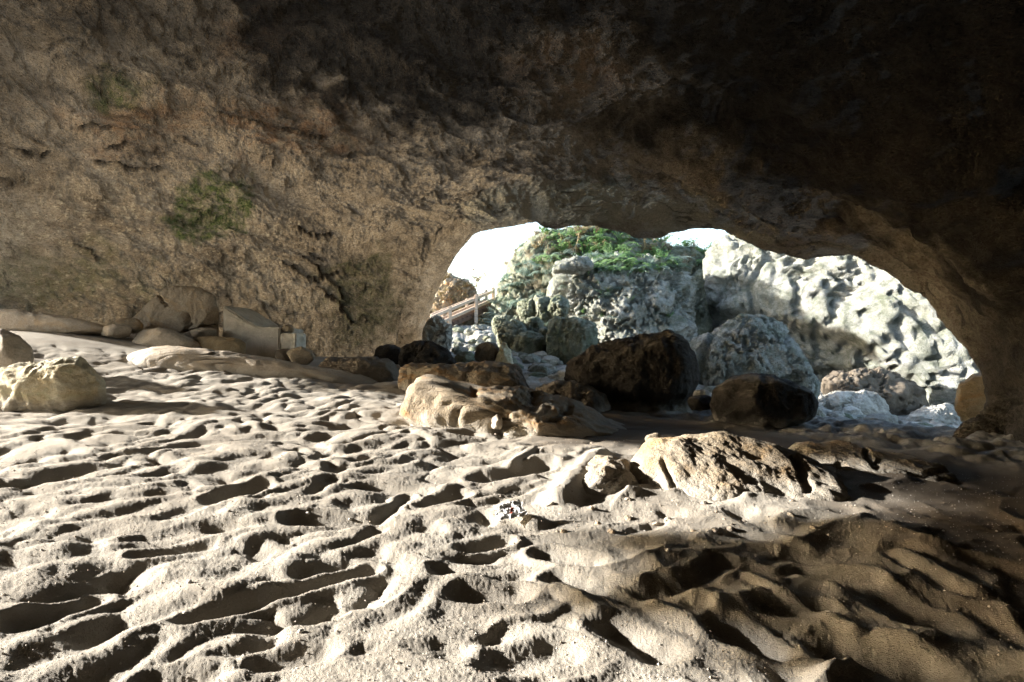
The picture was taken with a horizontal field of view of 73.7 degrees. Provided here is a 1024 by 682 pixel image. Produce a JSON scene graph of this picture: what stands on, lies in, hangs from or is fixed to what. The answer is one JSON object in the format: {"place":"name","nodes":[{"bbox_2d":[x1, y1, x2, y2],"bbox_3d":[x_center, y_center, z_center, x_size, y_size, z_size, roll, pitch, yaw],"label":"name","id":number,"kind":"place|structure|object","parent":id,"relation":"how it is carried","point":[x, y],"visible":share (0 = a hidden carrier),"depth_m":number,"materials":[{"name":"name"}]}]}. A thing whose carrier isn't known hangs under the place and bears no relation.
{"place":"outdoors","nodes":[
{"label":"outdoors","id":0,"kind":"place"},
{"bbox_2d":[0,427,1022,681],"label":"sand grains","id":1,"kind":"object","parent":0,"point":[502,567],"visible":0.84,"depth_m":4.24},
{"bbox_2d":[0,0,1023,442],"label":"cave rock","id":2,"kind":"object","parent":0,"point":[340,178],"visible":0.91,"depth_m":10.70,"materials":[{"name":"stone"}]},
{"bbox_2d":[0,325,1023,681],"bbox_3d":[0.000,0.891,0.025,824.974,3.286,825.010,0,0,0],"label":"sand ground","id":3,"kind":"structure","parent":0,"point":[140,417],"depth_m":4.62,"materials":[{"name":"sand"}]},
{"bbox_2d":[0,329,33,367],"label":"boulder","id":4,"kind":"object","parent":3,"relation":"on","point":[15,348],"visible":0.73,"depth_m":10.85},
{"bbox_2d":[0,309,103,334],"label":"rock ledge","id":5,"kind":"object","parent":3,"relation":"on","point":[16,320],"visible":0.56,"depth_m":14.01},
{"bbox_2d":[0,356,106,411],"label":"boulder","id":6,"kind":"object","parent":3,"relation":"on","point":[67,384],"visible":0.85,"depth_m":9.01,"materials":[{"name":"stone"}]},
{"bbox_2d":[100,324,131,337],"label":"stone","id":7,"kind":"object","parent":3,"relation":"on","point":[117,331],"visible":0.99,"depth_m":14.03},
{"bbox_2d":[113,318,142,333],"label":"stone","id":8,"kind":"object","parent":3,"relation":"on","point":[135,325],"visible":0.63,"depth_m":14.61,"materials":[{"name":"beige stone"}]},
{"bbox_2d":[132,327,200,347],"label":"stone","id":9,"kind":"object","parent":3,"relation":"on","point":[156,337],"visible":0.59,"depth_m":13.91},
{"bbox_2d":[126,286,218,341],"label":"boulder","id":10,"kind":"object","parent":3,"relation":"on","point":[185,310],"visible":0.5,"depth_m":15.24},
{"bbox_2d":[190,327,216,338],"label":"stone","id":11,"kind":"object","parent":3,"relation":"on","point":[198,332],"visible":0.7,"depth_m":14.76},
{"bbox_2d":[197,336,245,353],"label":"stone","id":12,"kind":"object","parent":3,"relation":"on","point":[222,343],"visible":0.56,"depth_m":14.05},
{"bbox_2d":[126,345,376,383],"bbox_3d":[-4.788,0.522,12.603,4.835,0.884,0.998,0,0,0],"label":"rock ledge","id":13,"kind":"object","parent":3,"relation":"on","point":[181,358],"visible":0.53,"depth_m":12.19,"materials":[{"name":"stone"}]},
{"bbox_2d":[222,306,303,357],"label":"concrete block","id":14,"kind":"structure","parent":3,"relation":"on","point":[257,333],"depth_m":15.01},
{"bbox_2d":[275,348,290,361],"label":"stone","id":15,"kind":"object","parent":3,"relation":"on","point":[280,354],"visible":0.53,"depth_m":14.05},
{"bbox_2d":[280,333,305,348],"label":"concrete block","id":16,"kind":"structure","parent":3,"relation":"on","point":[291,340],"depth_m":14.73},
{"bbox_2d":[281,324,293,332],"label":"stone","id":17,"kind":"object","parent":16,"relation":"on","point":[288,328],"visible":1,"depth_m":14.93,"materials":[{"name":"beige stone"}]},
{"bbox_2d":[286,346,315,364],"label":"stone","id":18,"kind":"object","parent":3,"relation":"on","point":[301,355],"visible":0.88,"depth_m":13.82,"materials":[{"name":"beige stone"}]},
{"bbox_2d":[318,356,398,382],"bbox_3d":[-2.983,0.696,13.408,1.818,0.791,1.817,0,0,0],"label":"rock ledge","id":19,"kind":"object","parent":3,"relation":"on","point":[376,368],"visible":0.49,"depth_m":12.74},
{"bbox_2d":[374,344,400,364],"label":"stone","id":20,"kind":"object","parent":3,"relation":"on","point":[390,352],"visible":0.46,"depth_m":15.51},
{"bbox_2d":[398,340,455,366],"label":"boulder","id":21,"kind":"object","parent":3,"relation":"on","point":[425,351],"visible":0.6,"depth_m":14.59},
{"bbox_2d":[422,315,452,350],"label":"boulder","id":22,"kind":"object","parent":3,"relation":"on","point":[437,329],"visible":0.61,"depth_m":17.90,"materials":[{"name":"white stone"}]},
{"bbox_2d":[425,272,483,324],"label":"limestone cliff","id":23,"kind":"structure","parent":3,"relation":"on","point":[454,281],"depth_m":31.95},
{"bbox_2d":[438,285,451,295],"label":"leafy plant","id":24,"kind":"object","parent":23,"relation":"on","point":[440,293],"visible":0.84,"depth_m":31.31,"materials":[{"name":"beige plant"}]},
{"bbox_2d":[468,268,486,281],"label":"leafy plant","id":25,"kind":"object","parent":23,"relation":"on","point":[478,279],"visible":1,"depth_m":31.46,"materials":[{"name":"white plant"}]},
{"bbox_2d":[452,327,463,332],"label":"loose stone","id":26,"kind":"object","parent":3,"relation":"on","point":[458,329],"visible":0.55,"depth_m":25.42,"materials":[{"name":"stone"}]},
{"bbox_2d":[452,337,464,342],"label":"loose stone","id":27,"kind":"object","parent":3,"relation":"on","point":[458,339],"visible":0.65,"depth_m":23.07,"materials":[{"name":"stone"}]},
{"bbox_2d":[397,360,528,390],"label":"boulder","id":28,"kind":"object","parent":3,"relation":"on","point":[485,373],"visible":0.48,"depth_m":11.61,"materials":[{"name":"beige stone"}]},
{"bbox_2d":[454,351,474,362],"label":"loose stone","id":29,"kind":"object","parent":3,"relation":"on","point":[466,356],"visible":0.49,"depth_m":16.87,"materials":[{"name":"stone"}]},
{"bbox_2d":[447,301,492,326],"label":"wooden steps","id":30,"kind":"structure","parent":3,"relation":"on","point":[466,317],"depth_m":28.75,"materials":[{"name":"brown wood"}]},
{"bbox_2d":[430,290,487,318],"bbox_3d":[-2.310,-1.491,30.304,0.221,1.894,5.057,0,0,26],"label":"wooden railing","id":31,"kind":"object","parent":30,"relation":"on","point":[462,309],"visible":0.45,"depth_m":30.24,"materials":[{"name":"brown wood"}]},
{"bbox_2d":[430,287,494,323],"bbox_3d":[-1.860,-1.356,28.340,0.305,2.171,5.862,0,0,22],"label":"wooden railing","id":32,"kind":"object","parent":30,"relation":"on","point":[476,306],"visible":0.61,"depth_m":28.56,"materials":[{"name":"brown wood"}]},
{"bbox_2d":[463,328,476,335],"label":"loose stone","id":33,"kind":"object","parent":3,"relation":"on","point":[469,331],"visible":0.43,"depth_m":24.92,"materials":[{"name":"stone"}]},
{"bbox_2d":[463,344,477,350],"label":"loose stone","id":34,"kind":"object","parent":3,"relation":"on","point":[467,346],"visible":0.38,"depth_m":20.54,"materials":[{"name":"stone"}]},
{"bbox_2d":[475,325,485,330],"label":"loose stone","id":35,"kind":"object","parent":3,"relation":"on","point":[479,327],"visible":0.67,"depth_m":26.16,"materials":[{"name":"white stone"}]},
{"bbox_2d":[475,334,487,340],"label":"loose stone","id":36,"kind":"object","parent":3,"relation":"on","point":[479,337],"visible":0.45,"depth_m":23.41,"materials":[{"name":"white stone"}]},
{"bbox_2d":[474,341,498,361],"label":"boulder","id":37,"kind":"object","parent":3,"relation":"on","point":[487,351],"visible":0.64,"depth_m":15.27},
{"bbox_2d":[491,314,509,337],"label":"boulder","id":38,"kind":"object","parent":3,"relation":"on","point":[497,321],"visible":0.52,"depth_m":21.21,"materials":[{"name":"stone"}]},
{"bbox_2d":[495,342,513,363],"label":"stone","id":39,"kind":"object","parent":3,"relation":"on","point":[504,355],"visible":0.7,"depth_m":15.14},
{"bbox_2d":[493,499,526,520],"bbox_3d":[-0.015,1.314,5.311,0.246,0.023,0.196,-7,31,-17],"label":"paper scrap","id":40,"kind":"object","parent":3,"relation":"on","point":[510,509],"visible":1,"depth_m":5.30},
{"bbox_2d":[496,319,526,348],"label":"boulder","id":41,"kind":"object","parent":3,"relation":"on","point":[507,331],"visible":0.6,"depth_m":19.64,"materials":[{"name":"stone"}]},
{"bbox_2d":[399,374,626,438],"bbox_3d":[0.254,1.104,9.348,3.474,1.276,2.295,0,0,0],"label":"rock outcrop","id":42,"kind":"object","parent":3,"relation":"on","point":[432,401],"visible":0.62,"depth_m":8.66,"materials":[{"name":"beige stone"}]},
{"bbox_2d":[491,414,502,429],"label":"stone","id":43,"kind":"object","parent":42,"relation":"on","point":[497,422],"visible":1,"depth_m":8.34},
{"bbox_2d":[516,297,534,322],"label":"boulder","id":44,"kind":"object","parent":3,"relation":"on","point":[525,309],"visible":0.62,"depth_m":21.11,"materials":[{"name":"stone"}]},
{"bbox_2d":[510,330,546,353],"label":"boulder","id":45,"kind":"object","parent":3,"relation":"on","point":[529,342],"visible":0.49,"depth_m":19.09,"materials":[{"name":"stone"}]},
{"bbox_2d":[524,316,543,331],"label":"boulder","id":46,"kind":"object","parent":45,"relation":"on","point":[534,324],"visible":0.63,"depth_m":19.84,"materials":[{"name":"stone"}]},
{"bbox_2d":[524,354,540,362],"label":"loose stone","id":47,"kind":"object","parent":3,"relation":"on","point":[530,358],"visible":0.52,"depth_m":17.96,"materials":[{"name":"stone"}]},
{"bbox_2d":[529,372,546,377],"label":"loose stone","id":48,"kind":"object","parent":3,"relation":"on","point":[538,374],"visible":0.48,"depth_m":15.03,"materials":[{"name":"stone"}]},
{"bbox_2d":[535,351,546,359],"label":"loose stone","id":49,"kind":"object","parent":3,"relation":"on","point":[541,354],"visible":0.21,"depth_m":18.48,"materials":[{"name":"white stone"}]},
{"bbox_2d":[529,365,553,375],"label":"loose stone","id":50,"kind":"object","parent":3,"relation":"on","point":[542,369],"visible":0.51,"depth_m":15.51,"materials":[{"name":"stone"}]},
{"bbox_2d":[533,295,550,322],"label":"boulder","id":51,"kind":"object","parent":3,"relation":"on","point":[540,303],"visible":0.66,"depth_m":20.92,"materials":[{"name":"stone"}]},
{"bbox_2d":[527,364,556,371],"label":"loose stone","id":52,"kind":"object","parent":3,"relation":"on","point":[552,368],"visible":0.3,"depth_m":15.74,"materials":[{"name":"white stone"}]},
{"bbox_2d":[537,327,547,336],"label":"boulder","id":53,"kind":"object","parent":3,"relation":"on","point":[543,331],"visible":0.23,"depth_m":19.60,"materials":[{"name":"stone"}]},
{"bbox_2d":[542,355,558,365],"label":"loose stone","id":54,"kind":"object","parent":3,"relation":"on","point":[551,360],"visible":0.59,"depth_m":18.26,"materials":[{"name":"white stone"}]},
{"bbox_2d":[546,374,558,379],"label":"loose stone","id":55,"kind":"object","parent":3,"relation":"on","point":[552,376],"visible":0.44,"depth_m":14.63,"materials":[{"name":"white stone"}]},
{"bbox_2d":[547,295,569,319],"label":"boulder","id":56,"kind":"object","parent":3,"relation":"on","point":[559,305],"visible":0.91,"depth_m":20.68,"materials":[{"name":"stone"}]},
{"bbox_2d":[554,369,564,379],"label":"loose stone","id":57,"kind":"object","parent":3,"relation":"on","point":[560,374],"visible":0.21,"depth_m":14.69,"materials":[{"name":"white stone"}]},
{"bbox_2d":[546,316,597,364],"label":"boulder","id":58,"kind":"object","parent":3,"relation":"on","point":[568,339],"visible":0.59,"depth_m":18.40,"materials":[{"name":"stone"}]},
{"bbox_2d":[535,380,610,412],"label":"boulder","id":59,"kind":"object","parent":3,"relation":"on","point":[585,394],"visible":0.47,"depth_m":10.91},
{"bbox_2d":[476,226,705,326],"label":"rocky bank","id":60,"kind":"structure","parent":3,"relation":"on","point":[520,277],"depth_m":29.20,"materials":[{"name":"stone"}]},
{"bbox_2d":[478,297,504,310],"bbox_3d":[-0.725,-1.625,29.463,1.655,0.348,1.829,26,7,43],"label":"fern","id":61,"kind":"object","parent":60,"relation":"on","point":[491,301],"visible":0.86,"depth_m":29.28,"materials":[{"name":"green plant"}]},
{"bbox_2d":[524,259,545,273],"bbox_3d":[1.202,-3.194,28.748,1.189,0.291,1.453,29,31,26],"label":"fern","id":62,"kind":"object","parent":60,"relation":"on","point":[535,263],"visible":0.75,"depth_m":28.57,"materials":[{"name":"green plant"}]},
{"bbox_2d":[549,238,573,251],"bbox_3d":[2.177,-3.984,28.597,0.950,0.528,1.114,-15,-8,42],"label":"leafy plant","id":63,"kind":"object","parent":60,"relation":"on","point":[561,245],"visible":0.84,"depth_m":28.49,"materials":[{"name":"green plant"}]},
{"bbox_2d":[552,239,571,252],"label":"leafy plant","id":64,"kind":"object","parent":60,"relation":"on","point":[558,248],"visible":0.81,"depth_m":28.59,"materials":[{"name":"green plant"}]},
{"bbox_2d":[554,229,569,238],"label":"leafy plant","id":65,"kind":"object","parent":60,"relation":"on","point":[563,235],"visible":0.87,"depth_m":29.09,"materials":[{"name":"green plant"}]},
{"bbox_2d":[565,226,584,236],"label":"leafy plant","id":66,"kind":"object","parent":60,"relation":"on","point":[571,231],"visible":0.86,"depth_m":28.93,"materials":[{"name":"green plant"}]},
{"bbox_2d":[561,232,589,254],"bbox_3d":[2.681,-3.959,28.563,1.283,0.710,1.055,21,-25,-21],"label":"leafy plant","id":67,"kind":"object","parent":60,"relation":"on","point":[570,245],"visible":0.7,"depth_m":28.49,"materials":[{"name":"green plant"}]},
{"bbox_2d":[562,235,591,244],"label":"fern","id":68,"kind":"object","parent":60,"relation":"on","point":[583,238],"visible":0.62,"depth_m":28.75,"materials":[{"name":"green plant"}]},
{"bbox_2d":[572,226,590,234],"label":"leafy plant","id":69,"kind":"object","parent":60,"relation":"on","point":[584,231],"visible":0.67,"depth_m":29.02,"materials":[{"name":"green plant"}]},
{"bbox_2d":[578,240,591,252],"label":"leafy plant","id":70,"kind":"object","parent":60,"relation":"on","point":[586,251],"visible":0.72,"depth_m":28.36,"materials":[{"name":"green plant"}]},
{"bbox_2d":[586,228,606,237],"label":"leafy plant","id":71,"kind":"object","parent":60,"relation":"on","point":[601,231],"visible":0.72,"depth_m":28.79,"materials":[{"name":"green plant"}]},
{"bbox_2d":[582,233,610,243],"bbox_3d":[3.561,-4.313,28.741,1.257,0.418,1.821,0,0,2],"label":"fern","id":72,"kind":"object","parent":60,"relation":"on","point":[590,237],"visible":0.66,"depth_m":28.55,"materials":[{"name":"green plant"}]},
{"bbox_2d":[590,239,613,253],"bbox_3d":[3.664,-3.818,28.396,1.053,0.737,0.806,0,0,26],"label":"leafy plant","id":73,"kind":"object","parent":60,"relation":"on","point":[605,243],"visible":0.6,"depth_m":28.28,"materials":[{"name":"green plant"}]},
{"bbox_2d":[612,231,630,242],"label":"leafy plant","id":74,"kind":"object","parent":60,"relation":"on","point":[621,240],"visible":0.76,"depth_m":28.80,"materials":[{"name":"green plant"}]},
{"bbox_2d":[612,242,638,252],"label":"fern","id":75,"kind":"object","parent":60,"relation":"on","point":[626,246],"visible":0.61,"depth_m":28.42,"materials":[{"name":"green plant"}]},
{"bbox_2d":[637,238,658,251],"bbox_3d":[5.720,-4.045,28.982,1.072,0.623,1.304,22,-3,17],"label":"leafy plant","id":76,"kind":"object","parent":60,"relation":"on","point":[646,247],"visible":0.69,"depth_m":28.82,"materials":[{"name":"green plant"}]},
{"bbox_2d":[644,243,665,255],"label":"leafy plant","id":77,"kind":"object","parent":60,"relation":"on","point":[653,251],"visible":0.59,"depth_m":28.54,"materials":[{"name":"green plant"}]},
{"bbox_2d":[657,234,674,242],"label":"leafy plant","id":78,"kind":"object","parent":60,"relation":"on","point":[666,237],"visible":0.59,"depth_m":30.14,"materials":[{"name":"green plant"}]},
{"bbox_2d":[673,240,693,247],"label":"fern","id":79,"kind":"object","parent":60,"relation":"on","point":[685,243],"visible":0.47,"depth_m":30.48,"materials":[{"name":"green plant"}]},
{"bbox_2d":[677,236,700,245],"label":"leafy plant","id":80,"kind":"object","parent":60,"relation":"on","point":[692,242],"visible":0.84,"depth_m":30.47,"materials":[{"name":"green plant"}]},
{"bbox_2d":[697,241,712,253],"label":"leafy plant","id":81,"kind":"object","parent":60,"relation":"on","point":[708,246],"visible":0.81,"depth_m":29.56,"materials":[{"name":"green plant"}]},
{"bbox_2d":[582,455,638,494],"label":"rock outcrop","id":82,"kind":"object","parent":3,"relation":"on","point":[606,475],"visible":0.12,"depth_m":6.19,"materials":[{"name":"beige stone"}]},
{"bbox_2d":[546,251,698,342],"bbox_3d":[4.216,-0.911,26.247,5.964,5.134,4.759,0,0,0],"label":"boulder","id":83,"kind":"object","parent":3,"relation":"on","point":[640,313],"visible":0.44,"depth_m":24.53,"materials":[{"name":"stone"}]},
{"bbox_2d":[552,256,593,274],"bbox_3d":[2.171,-2.670,24.203,1.474,0.638,1.490,0,0,0],"label":"rock slab","id":84,"kind":"object","parent":83,"relation":"on","point":[578,265],"visible":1,"depth_m":23.72,"materials":[{"name":"stone"}]},
{"bbox_2d":[588,259,613,274],"bbox_3d":[3.200,-2.645,24.888,1.302,0.275,1.392,-16,-18,-36],"label":"fern","id":85,"kind":"object","parent":83,"relation":"on","point":[596,265],"visible":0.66,"depth_m":24.63,"materials":[{"name":"green plant"}]},
{"bbox_2d":[602,242,620,254],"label":"leafy plant","id":86,"kind":"object","parent":83,"relation":"on","point":[610,251],"visible":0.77,"depth_m":25.71,"materials":[{"name":"green plant"}]},
{"bbox_2d":[618,244,633,255],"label":"leafy plant","id":87,"kind":"object","parent":83,"relation":"on","point":[620,251],"visible":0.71,"depth_m":25.42,"materials":[{"name":"green plant"}]},
{"bbox_2d":[617,251,649,259],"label":"fern","id":88,"kind":"object","parent":83,"relation":"on","point":[635,254],"visible":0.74,"depth_m":25.48,"materials":[{"name":"green plant"}]},
{"bbox_2d":[624,257,647,265],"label":"fern","id":89,"kind":"object","parent":83,"relation":"on","point":[635,259],"visible":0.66,"depth_m":24.83,"materials":[{"name":"green plant"}]},
{"bbox_2d":[564,329,700,412],"bbox_3d":[2.133,0.767,12.313,2.421,1.952,1.937,0,0,0],"label":"boulder","id":90,"kind":"object","parent":3,"relation":"on","point":[650,372],"visible":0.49,"depth_m":11.50,"materials":[{"name":"stone"}]},
{"bbox_2d":[688,395,710,410],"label":"stone","id":91,"kind":"object","parent":3,"relation":"on","point":[699,403],"visible":0.91,"depth_m":10.87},
{"bbox_2d":[693,389,709,395],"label":"stone","id":92,"kind":"object","parent":91,"relation":"on","point":[701,392],"visible":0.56,"depth_m":11.12,"materials":[{"name":"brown stone"}]},
{"bbox_2d":[691,269,713,335],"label":"boulder","id":93,"kind":"object","parent":3,"relation":"on","point":[703,320],"visible":0.07,"depth_m":27.82,"materials":[{"name":"stone"}]},
{"bbox_2d":[700,386,715,392],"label":"loose stone","id":94,"kind":"object","parent":3,"relation":"on","point":[709,388],"visible":0.11,"depth_m":14.89,"materials":[{"name":"stone"}]},
{"bbox_2d":[629,431,849,501],"bbox_3d":[1.957,1.628,6.682,2.462,1.460,2.210,0,0,0],"label":"rock outcrop","id":95,"kind":"object","parent":3,"relation":"on","point":[720,465],"visible":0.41,"depth_m":6.18,"materials":[{"name":"stone"}]},
{"bbox_2d":[645,433,662,441],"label":"stone","id":96,"kind":"object","parent":95,"relation":"on","point":[658,435],"visible":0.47,"depth_m":6.85,"materials":[{"name":"beige stone"}]},
{"bbox_2d":[689,314,820,399],"bbox_3d":[6.276,0.859,18.014,3.474,3.132,3.006,0,0,0],"label":"boulder","id":97,"kind":"object","parent":3,"relation":"on","point":[739,344],"visible":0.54,"depth_m":16.82,"materials":[{"name":"stone"}]},
{"bbox_2d":[709,373,818,428],"bbox_3d":[3.912,0.951,10.618,1.795,0.901,1.349,0,0,0],"label":"boulder","id":98,"kind":"object","parent":3,"relation":"on","point":[762,399],"visible":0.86,"depth_m":10.14,"materials":[{"name":"stone"}]},
{"bbox_2d":[816,407,825,416],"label":"loose stone","id":99,"kind":"object","parent":3,"relation":"on","point":[819,412],"visible":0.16,"depth_m":12.80,"materials":[{"name":"white stone"}]},
{"bbox_2d":[827,466,840,475],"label":"stone","id":100,"kind":"object","parent":3,"relation":"on","point":[834,470],"visible":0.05,"depth_m":6.56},
{"bbox_2d":[827,411,845,417],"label":"loose stone","id":101,"kind":"object","parent":3,"relation":"on","point":[835,414],"visible":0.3,"depth_m":13.44,"materials":[{"name":"white stone"}]},
{"bbox_2d":[702,234,979,405],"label":"limestone cliff","id":102,"kind":"structure","parent":3,"relation":"on","point":[846,313],"depth_m":23.28,"materials":[{"name":"stone"}]},
{"bbox_2d":[842,406,863,414],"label":"loose stone","id":103,"kind":"object","parent":3,"relation":"on","point":[852,410],"visible":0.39,"depth_m":17.75,"materials":[{"name":"white stone"}]},
{"bbox_2d":[818,389,891,414],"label":"boulder","id":104,"kind":"object","parent":3,"relation":"on","point":[866,402],"visible":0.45,"depth_m":18.75,"materials":[{"name":"white stone"}]},
{"bbox_2d":[788,440,956,481],"bbox_3d":[3.709,1.590,7.248,1.828,0.989,1.324,0,0,28],"label":"rock outcrop","id":105,"kind":"object","parent":3,"relation":"on","point":[843,455],"visible":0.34,"depth_m":6.95,"materials":[{"name":"stone"}]},
{"bbox_2d":[820,366,928,415],"bbox_3d":[11.231,1.791,21.025,3.274,2.016,1.898,0,0,0],"label":"boulder","id":106,"kind":"object","parent":3,"relation":"on","point":[898,393],"visible":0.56,"depth_m":20.48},
{"bbox_2d":[863,413,900,423],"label":"loose stone","id":107,"kind":"object","parent":3,"relation":"on","point":[888,417],"visible":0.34,"depth_m":12.44,"materials":[{"name":"white stone"}]},
{"bbox_2d":[905,403,961,424],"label":"boulder","id":108,"kind":"object","parent":3,"relation":"on","point":[945,413],"visible":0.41,"depth_m":19.07,"materials":[{"name":"white stone"}]},
{"bbox_2d":[954,372,985,421],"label":"boulder","id":109,"kind":"object","parent":3,"relation":"on","point":[970,399],"visible":0.41,"depth_m":10.13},
{"bbox_2d":[447,222,727,312],"label":"sky","id":110,"kind":"structure","parent":0,"point":[485,251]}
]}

